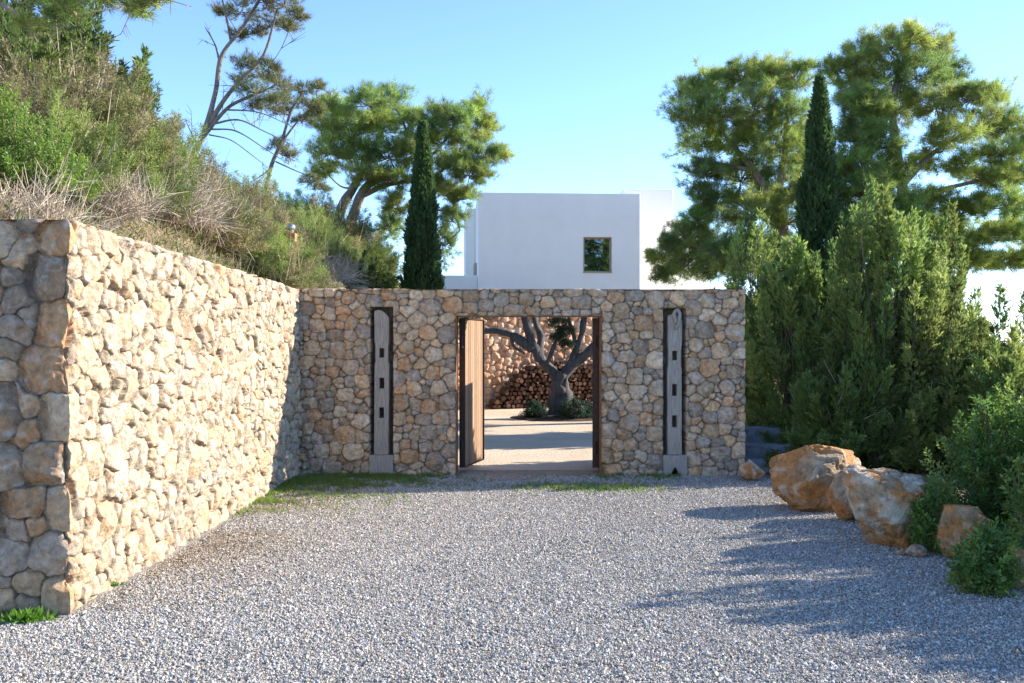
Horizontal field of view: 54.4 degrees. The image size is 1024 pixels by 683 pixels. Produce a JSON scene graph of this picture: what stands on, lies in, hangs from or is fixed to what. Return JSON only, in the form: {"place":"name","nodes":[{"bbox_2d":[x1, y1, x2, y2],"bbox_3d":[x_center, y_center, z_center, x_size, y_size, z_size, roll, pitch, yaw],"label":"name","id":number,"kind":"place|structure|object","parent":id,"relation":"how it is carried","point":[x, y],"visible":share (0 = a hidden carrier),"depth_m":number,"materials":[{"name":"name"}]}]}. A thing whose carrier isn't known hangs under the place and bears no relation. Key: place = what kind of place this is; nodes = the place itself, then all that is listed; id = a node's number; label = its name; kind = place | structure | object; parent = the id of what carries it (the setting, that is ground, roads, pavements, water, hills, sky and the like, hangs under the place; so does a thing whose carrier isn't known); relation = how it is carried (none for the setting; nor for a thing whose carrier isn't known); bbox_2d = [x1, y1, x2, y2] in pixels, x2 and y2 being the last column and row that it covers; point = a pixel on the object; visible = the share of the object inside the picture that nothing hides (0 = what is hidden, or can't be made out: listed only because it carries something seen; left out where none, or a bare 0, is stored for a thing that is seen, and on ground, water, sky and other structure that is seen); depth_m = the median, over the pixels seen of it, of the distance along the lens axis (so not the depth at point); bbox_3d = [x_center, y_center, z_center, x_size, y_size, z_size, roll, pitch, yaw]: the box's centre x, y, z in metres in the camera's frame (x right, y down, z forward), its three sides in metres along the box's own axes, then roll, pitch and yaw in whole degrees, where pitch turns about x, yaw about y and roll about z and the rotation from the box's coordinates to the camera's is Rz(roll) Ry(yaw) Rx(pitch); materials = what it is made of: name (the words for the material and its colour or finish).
{"place":"outdoors","nodes":[
{"label":"outdoors","id":0,"kind":"place"},
{"bbox_2d":[0,175,399,287],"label":"hillside","id":1,"kind":"structure","parent":0,"point":[164,228],"depth_m":12.57,"materials":[{"name":"plant"}]},
{"bbox_2d":[0,80,34,138],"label":"leafy shrub","id":2,"kind":"object","parent":1,"relation":"on","point":[6,96],"visible":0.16,"depth_m":10.23,"materials":[{"name":"green plant"}]},
{"bbox_2d":[0,49,53,104],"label":"grey green shrub","id":3,"kind":"object","parent":1,"relation":"on","point":[21,60],"visible":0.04,"depth_m":11.51,"materials":[{"name":"green plant"}]},
{"bbox_2d":[0,97,88,196],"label":"leafy shrub","id":4,"kind":"object","parent":1,"relation":"on","point":[16,152],"visible":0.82,"depth_m":9.31,"materials":[{"name":"green plant"}]},
{"bbox_2d":[0,0,89,90],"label":"dark juniper","id":5,"kind":"object","parent":1,"relation":"on","point":[45,47],"visible":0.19,"depth_m":12.01,"materials":[{"name":"green plant"}]},
{"bbox_2d":[0,50,98,137],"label":"grey green shrub","id":6,"kind":"object","parent":1,"relation":"on","point":[23,90],"visible":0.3,"depth_m":11.01,"materials":[{"name":"green plant"}]},
{"bbox_2d":[0,139,133,232],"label":"dry brush","id":7,"kind":"object","parent":1,"relation":"on","point":[41,207],"visible":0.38,"depth_m":8.65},
{"bbox_2d":[27,135,107,204],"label":"leafy shrub","id":8,"kind":"object","parent":1,"relation":"on","point":[93,188],"visible":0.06,"depth_m":10.26,"materials":[{"name":"green plant"}]},
{"bbox_2d":[0,20,159,164],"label":"grey green shrub","id":9,"kind":"object","parent":1,"relation":"on","point":[110,88],"visible":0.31,"depth_m":11.78,"materials":[{"name":"green plant"}]},
{"bbox_2d":[19,84,145,210],"bbox_3d":[-4.854,-1.869,10.903,1.512,1.718,1.700,0,0,-37],"label":"olive green shrub","id":10,"kind":"object","parent":1,"relation":"on","point":[82,139],"visible":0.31,"depth_m":10.79,"materials":[{"name":"green plant"}]},
{"bbox_2d":[9,0,157,103],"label":"dark juniper","id":11,"kind":"object","parent":1,"relation":"on","point":[146,55],"visible":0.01,"depth_m":13.90,"materials":[{"name":"green plant"}]},
{"bbox_2d":[46,97,132,174],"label":"olive green shrub","id":12,"kind":"object","parent":1,"relation":"on","point":[96,110],"visible":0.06,"depth_m":11.68,"materials":[{"name":"green plant"}]},
{"bbox_2d":[35,3,155,118],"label":"dark juniper","id":13,"kind":"object","parent":1,"relation":"on","point":[77,33],"visible":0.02,"depth_m":13.22,"materials":[{"name":"green plant"}]},
{"bbox_2d":[0,0,196,48],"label":"pine tree","id":14,"kind":"object","parent":1,"relation":"on","point":[137,9],"visible":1,"depth_m":8.88,"materials":[{"name":"green plant"}]},
{"bbox_2d":[53,46,189,178],"bbox_3d":[-5.431,-2.896,12.820,2.508,2.022,2.586,0,0,-14],"label":"grey green shrub","id":15,"kind":"object","parent":1,"relation":"on","point":[176,127],"visible":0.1,"depth_m":12.64,"materials":[{"name":"green plant"}]},
{"bbox_2d":[85,45,180,141],"bbox_3d":[-6.022,-3.297,13.825,2.604,2.100,2.685,0,0,16],"label":"grey green shrub","id":16,"kind":"object","parent":1,"relation":"on","point":[146,95],"visible":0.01,"depth_m":13.44,"materials":[{"name":"green plant"}]},
{"bbox_2d":[68,149,203,233],"bbox_3d":[-4.546,-1.667,10.984,2.115,1.120,1.960,0,0,-42],"label":"dry brush","id":17,"kind":"object","parent":1,"relation":"on","point":[133,206],"visible":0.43,"depth_m":10.94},
{"bbox_2d":[89,93,185,184],"bbox_3d":[-5.116,-2.555,12.592,2.039,1.595,1.978,0,0,-9],"label":"grey green shrub","id":18,"kind":"object","parent":1,"relation":"on","point":[169,146],"visible":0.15,"depth_m":12.43,"materials":[{"name":"green plant"}]},
{"bbox_2d":[107,154,180,221],"bbox_3d":[-4.737,-1.799,11.880,1.424,0.813,1.536,0,0,-3],"label":"dry brush","id":19,"kind":"object","parent":1,"relation":"on","point":[145,192],"visible":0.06,"depth_m":11.93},
{"bbox_2d":[109,63,179,158],"bbox_3d":[-5.765,-2.860,14.222,1.995,2.266,2.242,0,0,-16],"label":"olive green shrub","id":20,"kind":"object","parent":1,"relation":"on","point":[154,87],"visible":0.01,"depth_m":14.17,"materials":[{"name":"green plant"}]},
{"bbox_2d":[113,118,204,217],"bbox_3d":[-4.691,-1.998,12.581,1.588,1.804,1.785,0,0,-13],"label":"olive green shrub","id":21,"kind":"object","parent":1,"relation":"on","point":[150,165],"visible":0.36,"depth_m":12.46,"materials":[{"name":"green plant"}]},
{"bbox_2d":[0,140,359,288],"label":"undergrowth","id":22,"kind":"object","parent":1,"relation":"on","point":[175,244],"visible":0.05,"depth_m":12.00,"materials":[{"name":"beige plant"}]},
{"bbox_2d":[135,150,247,243],"bbox_3d":[-4.669,-1.974,13.139,2.538,1.344,2.353,0,0,19],"label":"dry brush","id":23,"kind":"object","parent":1,"relation":"on","point":[173,219],"visible":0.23,"depth_m":13.12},
{"bbox_2d":[168,129,216,187],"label":"olive green shrub","id":24,"kind":"object","parent":1,"relation":"on","point":[191,142],"visible":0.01,"depth_m":15.68,"materials":[{"name":"green plant"}]},
{"bbox_2d":[160,110,234,181],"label":"olive green shrub","id":25,"kind":"object","parent":1,"relation":"on","point":[195,135],"visible":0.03,"depth_m":18.38,"materials":[{"name":"green plant"}]},
{"bbox_2d":[182,142,242,195],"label":"grey green shrub","id":26,"kind":"object","parent":1,"relation":"on","point":[211,164],"visible":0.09,"depth_m":16.98,"materials":[{"name":"green plant"}]},
{"bbox_2d":[165,141,261,244],"bbox_3d":[-4.765,-2.012,13.995,2.327,1.330,2.510,0,0,25],"label":"dry brush","id":27,"kind":"object","parent":1,"relation":"on","point":[216,209],"visible":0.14,"depth_m":13.99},
{"bbox_2d":[185,169,262,257],"bbox_3d":[-4.751,-1.947,15.015,2.014,1.575,1.952,0,0,-39],"label":"grey green shrub","id":28,"kind":"object","parent":1,"relation":"on","point":[211,239],"visible":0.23,"depth_m":14.93,"materials":[{"name":"green plant"}]},
{"bbox_2d":[192,174,279,265],"bbox_3d":[-4.647,-1.948,15.612,1.998,1.611,2.060,0,0,-32],"label":"grey green shrub","id":29,"kind":"object","parent":1,"relation":"on","point":[255,221],"visible":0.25,"depth_m":15.44,"materials":[{"name":"green plant"}]},
{"bbox_2d":[185,0,314,167],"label":"pine tree","id":30,"kind":"object","parent":1,"relation":"on","point":[250,64],"visible":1,"depth_m":19.98,"materials":[{"name":"green plant"}]},
{"bbox_2d":[226,165,289,208],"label":"olive green shrub","id":31,"kind":"object","parent":1,"relation":"on","point":[283,197],"visible":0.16,"depth_m":21.88,"materials":[{"name":"green plant"}]},
{"bbox_2d":[226,175,298,230],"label":"grey green shrub","id":32,"kind":"object","parent":1,"relation":"on","point":[264,201],"visible":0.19,"depth_m":19.75,"materials":[{"name":"green plant"}]},
{"bbox_2d":[231,221,305,277],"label":"olive green shrub","id":33,"kind":"object","parent":1,"relation":"on","point":[282,227],"visible":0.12,"depth_m":16.33,"materials":[{"name":"green plant"}]},
{"bbox_2d":[238,223,328,288],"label":"olive green shrub","id":34,"kind":"object","parent":1,"relation":"on","point":[283,260],"visible":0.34,"depth_m":15.96,"materials":[{"name":"green plant"}]},
{"bbox_2d":[254,204,326,265],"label":"grey green shrub","id":35,"kind":"object","parent":1,"relation":"on","point":[297,230],"visible":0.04,"depth_m":18.89,"materials":[{"name":"green plant"}]},
{"bbox_2d":[285,224,296,247],"bbox_3d":[-3.746,-1.204,16.900,0.170,1.593,0.170,0,0,0],"label":"garden chimney","id":36,"kind":"object","parent":1,"relation":"on","point":[291,233],"visible":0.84,"depth_m":16.84,"materials":[{"name":"metal"}]},
{"bbox_2d":[251,75,336,198],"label":"pine tree","id":37,"kind":"object","parent":1,"relation":"on","point":[313,110],"visible":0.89,"depth_m":23.98,"materials":[{"name":"green plant"}]},
{"bbox_2d":[249,236,341,288],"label":"grey green shrub","id":38,"kind":"object","parent":1,"relation":"on","point":[298,277],"visible":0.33,"depth_m":15.84,"materials":[{"name":"green plant"}]},
{"bbox_2d":[275,188,315,216],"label":"olive green shrub","id":39,"kind":"object","parent":1,"relation":"on","point":[291,199],"visible":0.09,"depth_m":26.02,"materials":[{"name":"green plant"}]},
{"bbox_2d":[275,229,332,284],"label":"olive green shrub","id":40,"kind":"object","parent":1,"relation":"on","point":[314,244],"visible":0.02,"depth_m":17.25,"materials":[{"name":"green plant"}]},
{"bbox_2d":[287,227,324,258],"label":"grey green shrub","id":41,"kind":"object","parent":1,"relation":"on","point":[304,231],"visible":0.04,"depth_m":19.57,"materials":[{"name":"green plant"}]},
{"bbox_2d":[284,188,344,219],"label":"olive green shrub","id":42,"kind":"object","parent":1,"relation":"on","point":[328,198],"visible":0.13,"depth_m":26.89,"materials":[{"name":"green plant"}]},
{"bbox_2d":[290,205,342,257],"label":"olive green shrub","id":43,"kind":"object","parent":1,"relation":"on","point":[319,239],"visible":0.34,"depth_m":22.10,"materials":[{"name":"green plant"}]},
{"bbox_2d":[299,251,347,288],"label":"grey green shrub","id":44,"kind":"object","parent":1,"relation":"on","point":[333,277],"visible":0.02,"depth_m":18.08,"materials":[{"name":"green plant"}]},
{"bbox_2d":[295,200,353,258],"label":"olive green shrub","id":45,"kind":"object","parent":1,"relation":"on","point":[322,220],"visible":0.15,"depth_m":24.16,"materials":[{"name":"green plant"}]},
{"bbox_2d":[313,236,346,265],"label":"grey green shrub","id":46,"kind":"object","parent":1,"relation":"on","point":[333,247],"visible":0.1,"depth_m":23.09,"materials":[{"name":"green plant"}]},
{"bbox_2d":[303,183,382,251],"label":"grey green shrub","id":47,"kind":"object","parent":1,"relation":"on","point":[349,231],"visible":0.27,"depth_m":25.80,"materials":[{"name":"green plant"}]},
{"bbox_2d":[321,246,373,286],"bbox_3d":[-4.179,-1.659,22.251,2.267,1.200,2.102,0,0,7],"label":"dry brush","id":48,"kind":"object","parent":1,"relation":"on","point":[334,267],"visible":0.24,"depth_m":22.11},
{"bbox_2d":[326,252,376,286],"bbox_3d":[-4.171,-1.710,23.347,2.164,1.146,2.006,0,0,36],"label":"dry brush","id":49,"kind":"object","parent":1,"relation":"on","point":[352,269],"visible":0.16,"depth_m":23.38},
{"bbox_2d":[337,235,379,269],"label":"olive green shrub","id":50,"kind":"object","parent":1,"relation":"on","point":[356,254],"visible":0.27,"depth_m":24.58,"materials":[{"name":"green plant"}]},
{"bbox_2d":[334,208,394,265],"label":"olive green shrub","id":51,"kind":"object","parent":1,"relation":"on","point":[373,249],"visible":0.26,"depth_m":26.52,"materials":[{"name":"green plant"}]},
{"bbox_2d":[336,249,399,288],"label":"dark juniper","id":52,"kind":"object","parent":1,"relation":"on","point":[376,273],"visible":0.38,"depth_m":24.28,"materials":[{"name":"green plant"}]},
{"bbox_2d":[361,236,403,275],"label":"olive green shrub","id":53,"kind":"object","parent":1,"relation":"on","point":[398,269],"visible":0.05,"depth_m":28.20,"materials":[{"name":"green plant"}]},
{"bbox_2d":[367,255,401,288],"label":"dark juniper","id":54,"kind":"object","parent":1,"relation":"on","point":[389,274],"visible":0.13,"depth_m":25.53,"materials":[{"name":"green plant"}]},
{"bbox_2d":[300,76,516,274],"bbox_3d":[-2.917,-4.758,28.126,6.270,5.824,4.208,0,0,0],"label":"pine tree","id":55,"kind":"object","parent":1,"relation":"on","point":[375,172],"visible":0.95,"depth_m":27.48,"materials":[{"name":"green plant"}]},
{"bbox_2d":[228,471,712,517],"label":"grass","id":56,"kind":"structure","parent":0,"point":[312,478],"depth_m":13.65,"materials":[{"name":"plant"}]},
{"bbox_2d":[0,474,1023,682],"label":"driveway","id":57,"kind":"structure","parent":0,"point":[63,618],"depth_m":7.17,"materials":[{"name":"gravel"}]},
{"bbox_2d":[0,605,60,624],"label":"weed","id":58,"kind":"object","parent":57,"relation":"on","point":[33,614],"visible":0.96,"depth_m":7.09,"materials":[{"name":"green plant"}]},
{"bbox_2d":[369,310,393,473],"bbox_3d":[-1.945,0.766,14.930,0.356,2.469,0.300,0,0,0],"label":"timber post","id":59,"kind":"object","parent":57,"relation":"on","point":[381,458],"visible":1,"depth_m":14.83,"materials":[{"name":"grey wood"}]},
{"bbox_2d":[297,289,745,475],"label":"stone wall","id":60,"kind":"structure","parent":57,"relation":"on","point":[336,351],"depth_m":14.82,"materials":[{"name":"stone"}]},
{"bbox_2d":[456,316,600,474],"bbox_3d":[0.245,0.808,15.025,2.166,2.383,0.450,0,0,0],"label":"steel portal","id":61,"kind":"object","parent":60,"relation":"attached to","point":[599,468],"visible":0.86,"depth_m":14.84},
{"bbox_2d":[459,318,483,467],"bbox_3d":[-0.626,0.780,15.586,0.092,2.264,1.125,0,0,14],"label":"gate leaf","id":62,"kind":"object","parent":61,"relation":"attached to","point":[471,391],"visible":1,"depth_m":15.48,"materials":[{"name":"brown wood"}]},
{"bbox_2d":[592,318,598,467],"bbox_3d":[1.307,0.780,15.600,0.092,2.264,1.125,0,0,5],"label":"gate leaf","id":63,"kind":"object","parent":61,"relation":"attached to","point":[595,392],"visible":1,"depth_m":15.08,"materials":[{"name":"brown wood"}]},
{"bbox_2d":[457,470,601,479],"bbox_3d":[0.255,1.986,14.850,2.110,0.001,1.100,0,0,0],"label":"threshold","id":64,"kind":"object","parent":57,"relation":"on","point":[491,473],"visible":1,"depth_m":14.98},
{"bbox_2d":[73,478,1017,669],"bbox_3d":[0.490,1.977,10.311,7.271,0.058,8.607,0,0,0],"label":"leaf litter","id":65,"kind":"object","parent":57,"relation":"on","point":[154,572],"visible":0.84,"depth_m":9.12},
{"bbox_2d":[662,308,686,475],"bbox_3d":[2.425,0.752,14.922,0.356,2.496,0.315,0,0,0],"label":"timber post","id":66,"kind":"object","parent":57,"relation":"on","point":[674,456],"visible":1,"depth_m":14.83,"materials":[{"name":"grey wood"}]},
{"bbox_2d":[738,459,765,480],"bbox_3d":[3.415,1.853,14.223,0.388,0.333,0.289,0,0,30],"label":"boulder","id":67,"kind":"object","parent":57,"relation":"on","point":[749,470],"visible":0.98,"depth_m":14.15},
{"bbox_2d":[769,444,860,511],"bbox_3d":[3.670,1.629,11.880,1.203,0.842,0.900,0,0,-37],"label":"boulder","id":68,"kind":"object","parent":57,"relation":"on","point":[802,478],"visible":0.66,"depth_m":11.56,"materials":[{"name":"stone"}]},
{"bbox_2d":[826,464,865,520],"bbox_3d":[3.786,1.697,11.076,0.560,0.678,0.534,0,0,0],"label":"boulder","id":69,"kind":"object","parent":57,"relation":"on","point":[836,494],"visible":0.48,"depth_m":10.93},
{"bbox_2d":[843,467,938,549],"bbox_3d":[3.728,1.641,9.790,0.924,0.818,0.812,0,0,0],"label":"boulder","id":70,"kind":"object","parent":57,"relation":"on","point":[879,498],"visible":0.82,"depth_m":9.54,"materials":[{"name":"stone"}]},
{"bbox_2d":[905,544,927,557],"bbox_3d":[3.750,1.944,9.228,0.201,0.126,0.170,0,0,0],"label":"boulder","id":71,"kind":"object","parent":57,"relation":"on","point":[916,550],"visible":0.96,"depth_m":9.17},
{"bbox_2d":[898,470,963,554],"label":"lentisk bush","id":72,"kind":"object","parent":57,"relation":"on","point":[926,515],"visible":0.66,"depth_m":9.34,"materials":[{"name":"green plant"}]},
{"bbox_2d":[937,504,991,558],"bbox_3d":[4.162,1.763,9.162,0.438,0.540,0.426,0,0,37],"label":"boulder","id":73,"kind":"object","parent":57,"relation":"on","point":[957,519],"visible":0.66,"depth_m":9.05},
{"bbox_2d":[940,516,1023,599],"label":"lentisk bush","id":74,"kind":"object","parent":57,"relation":"on","point":[985,561],"visible":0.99,"depth_m":7.76,"materials":[{"name":"green plant"}]},
{"bbox_2d":[1005,545,1023,588],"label":"boulder","id":75,"kind":"object","parent":57,"relation":"on","point":[1019,585],"visible":0.13,"depth_m":7.99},
{"bbox_2d":[2,0,1023,342],"label":"sky","id":76,"kind":"structure","parent":0,"point":[577,83],"materials":[{"name":"blue"}]},
{"bbox_2d":[45,343,1018,616],"bbox_3d":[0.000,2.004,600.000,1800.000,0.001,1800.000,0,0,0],"label":"ground","id":77,"kind":"structure","parent":0,"point":[923,473],"depth_m":15.00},
{"bbox_2d":[0,219,301,615],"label":"stone wall","id":78,"kind":"structure","parent":77,"relation":"on","point":[150,408],"depth_m":8.30,"materials":[{"name":"stone"}]},
{"bbox_2d":[745,426,790,473],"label":"stone steps","id":79,"kind":"structure","parent":77,"relation":"on","point":[755,451],"depth_m":15.41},
{"bbox_2d":[745,232,870,447],"bbox_3d":[4.928,0.149,17.003,2.590,3.914,2.531,0,0,-9],"label":"juniper tree","id":80,"kind":"object","parent":77,"relation":"on","point":[788,341],"visible":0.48,"depth_m":16.52,"materials":[{"name":"green plant"}]},
{"bbox_2d":[760,321,922,468],"bbox_3d":[5.107,0.977,15.539,2.671,2.710,2.571,0,0,0],"label":"juniper tree","id":81,"kind":"object","parent":77,"relation":"on","point":[815,406],"visible":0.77,"depth_m":15.11,"materials":[{"name":"green plant"}]},
{"bbox_2d":[789,179,960,468],"bbox_3d":[5.996,-0.302,16.217,2.790,4.729,2.858,0,0,38],"label":"juniper tree","id":82,"kind":"object","parent":77,"relation":"on","point":[887,254],"visible":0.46,"depth_m":15.57,"materials":[{"name":"green plant"}]},
{"bbox_2d":[829,80,951,264],"bbox_3d":[8.470,-2.049,23.047,3.140,8.191,2.778,0,0,-41],"label":"pine tree","id":83,"kind":"object","parent":77,"relation":"on","point":[857,159],"visible":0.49,"depth_m":22.67,"materials":[{"name":"green plant"}]},
{"bbox_2d":[810,14,1023,279],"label":"pine tree","id":84,"kind":"object","parent":77,"relation":"on","point":[869,62],"visible":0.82,"depth_m":23.54,"materials":[{"name":"green plant"}]},
{"bbox_2d":[900,199,977,336],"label":"juniper tree","id":85,"kind":"object","parent":77,"relation":"on","point":[939,231],"visible":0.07,"depth_m":21.57,"materials":[{"name":"green plant"}]},
{"bbox_2d":[859,237,1023,473],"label":"juniper tree","id":86,"kind":"object","parent":77,"relation":"on","point":[965,336],"visible":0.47,"depth_m":15.23,"materials":[{"name":"green plant"}]},
{"bbox_2d":[919,376,1023,541],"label":"lentisk bush","id":87,"kind":"object","parent":77,"relation":"on","point":[984,451],"visible":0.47,"depth_m":9.77,"materials":[{"name":"green plant"}]},
{"bbox_2d":[931,281,1023,432],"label":"juniper tree","id":88,"kind":"object","parent":77,"relation":"on","point":[1014,333],"visible":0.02,"depth_m":16.24,"materials":[{"name":"green plant"}]},
{"bbox_2d":[936,332,1023,467],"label":"juniper tree","id":89,"kind":"object","parent":77,"relation":"on","point":[1013,370],"visible":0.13,"depth_m":14.77,"materials":[{"name":"green plant"}]},
{"bbox_2d":[971,384,1023,486],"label":"lentisk bush","id":90,"kind":"object","parent":77,"relation":"on","point":[1017,397],"visible":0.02,"depth_m":11.65,"materials":[{"name":"green plant"}]},
{"bbox_2d":[999,453,1023,548],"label":"lentisk bush","id":91,"kind":"object","parent":77,"relation":"on","point":[1015,522],"visible":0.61,"depth_m":8.65,"materials":[{"name":"green plant"}]},
{"bbox_2d":[457,407,675,473],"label":"courtyard","id":92,"kind":"structure","parent":0,"point":[512,444],"depth_m":19.25,"materials":[{"name":"concrete"}]},
{"bbox_2d":[399,119,445,288],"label":"cypress tree","id":93,"kind":"object","parent":92,"relation":"on","point":[422,265],"visible":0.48,"depth_m":23.76,"materials":[{"name":"green plant"}]},
{"bbox_2d":[458,317,597,408],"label":"stone wall","id":94,"kind":"structure","parent":92,"relation":"on","point":[504,360],"depth_m":30.07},
{"bbox_2d":[510,415,591,421],"bbox_3d":[1.315,1.946,25.900,2.761,0.092,2.300,0,0,0],"label":"planting bed","id":95,"kind":"object","parent":92,"relation":"on","point":[549,418],"visible":0.45,"depth_m":25.05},
{"bbox_2d":[458,317,596,414],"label":"olive tree","id":96,"kind":"object","parent":95,"relation":"on","point":[560,391],"visible":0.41,"depth_m":25.90,"materials":[{"name":"grey plant"}]},
{"bbox_2d":[519,398,549,417],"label":"shrub","id":97,"kind":"object","parent":95,"relation":"on","point":[535,408],"visible":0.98,"depth_m":25.43,"materials":[{"name":"green plant"}]},
{"bbox_2d":[554,395,591,418],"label":"shrub","id":98,"kind":"object","parent":95,"relation":"on","point":[574,408],"visible":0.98,"depth_m":25.18,"materials":[{"name":"green plant"}]},
{"bbox_2d":[640,47,819,288],"bbox_3d":[5.846,-2.752,26.189,5.254,9.719,4.470,0,0,0],"label":"pine tree","id":99,"kind":"object","parent":92,"relation":"on","point":[707,93],"visible":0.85,"depth_m":25.55,"materials":[{"name":"green plant"}]},
{"bbox_2d":[710,199,783,421],"bbox_3d":[5.127,-0.394,21.008,2.680,5.294,2.509,0,0,0],"label":"juniper tree","id":100,"kind":"object","parent":92,"relation":"on","point":[750,246],"visible":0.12,"depth_m":20.89,"materials":[{"name":"green plant"}]},
{"bbox_2d":[792,72,849,306],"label":"cypress tree","id":101,"kind":"object","parent":92,"relation":"on","point":[820,214],"visible":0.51,"depth_m":21.74,"materials":[{"name":"green plant"}]},
{"bbox_2d":[771,195,894,380],"bbox_3d":[7.134,-0.440,21.705,3.280,5.459,3.413,0,0,0],"label":"juniper tree","id":102,"kind":"object","parent":92,"relation":"on","point":[847,214],"visible":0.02,"depth_m":21.66,"materials":[{"name":"green plant"}]},
{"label":"garden terrace","id":103,"kind":"structure","parent":0,"visible":0},
{"bbox_2d":[441,185,708,288],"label":"house","id":104,"kind":"structure","parent":103,"relation":"on","point":[557,240],"depth_m":36.23,"materials":[{"name":"white paint"}]},
{"bbox_2d":[583,237,611,272],"bbox_3d":[3.109,-3.144,36.383,1.070,1.308,0.260,0,0,-4],"label":"window","id":105,"kind":"structure","parent":104,"relation":"in","point":[596,250],"depth_m":36.46,"materials":[{"name":"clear glass"}]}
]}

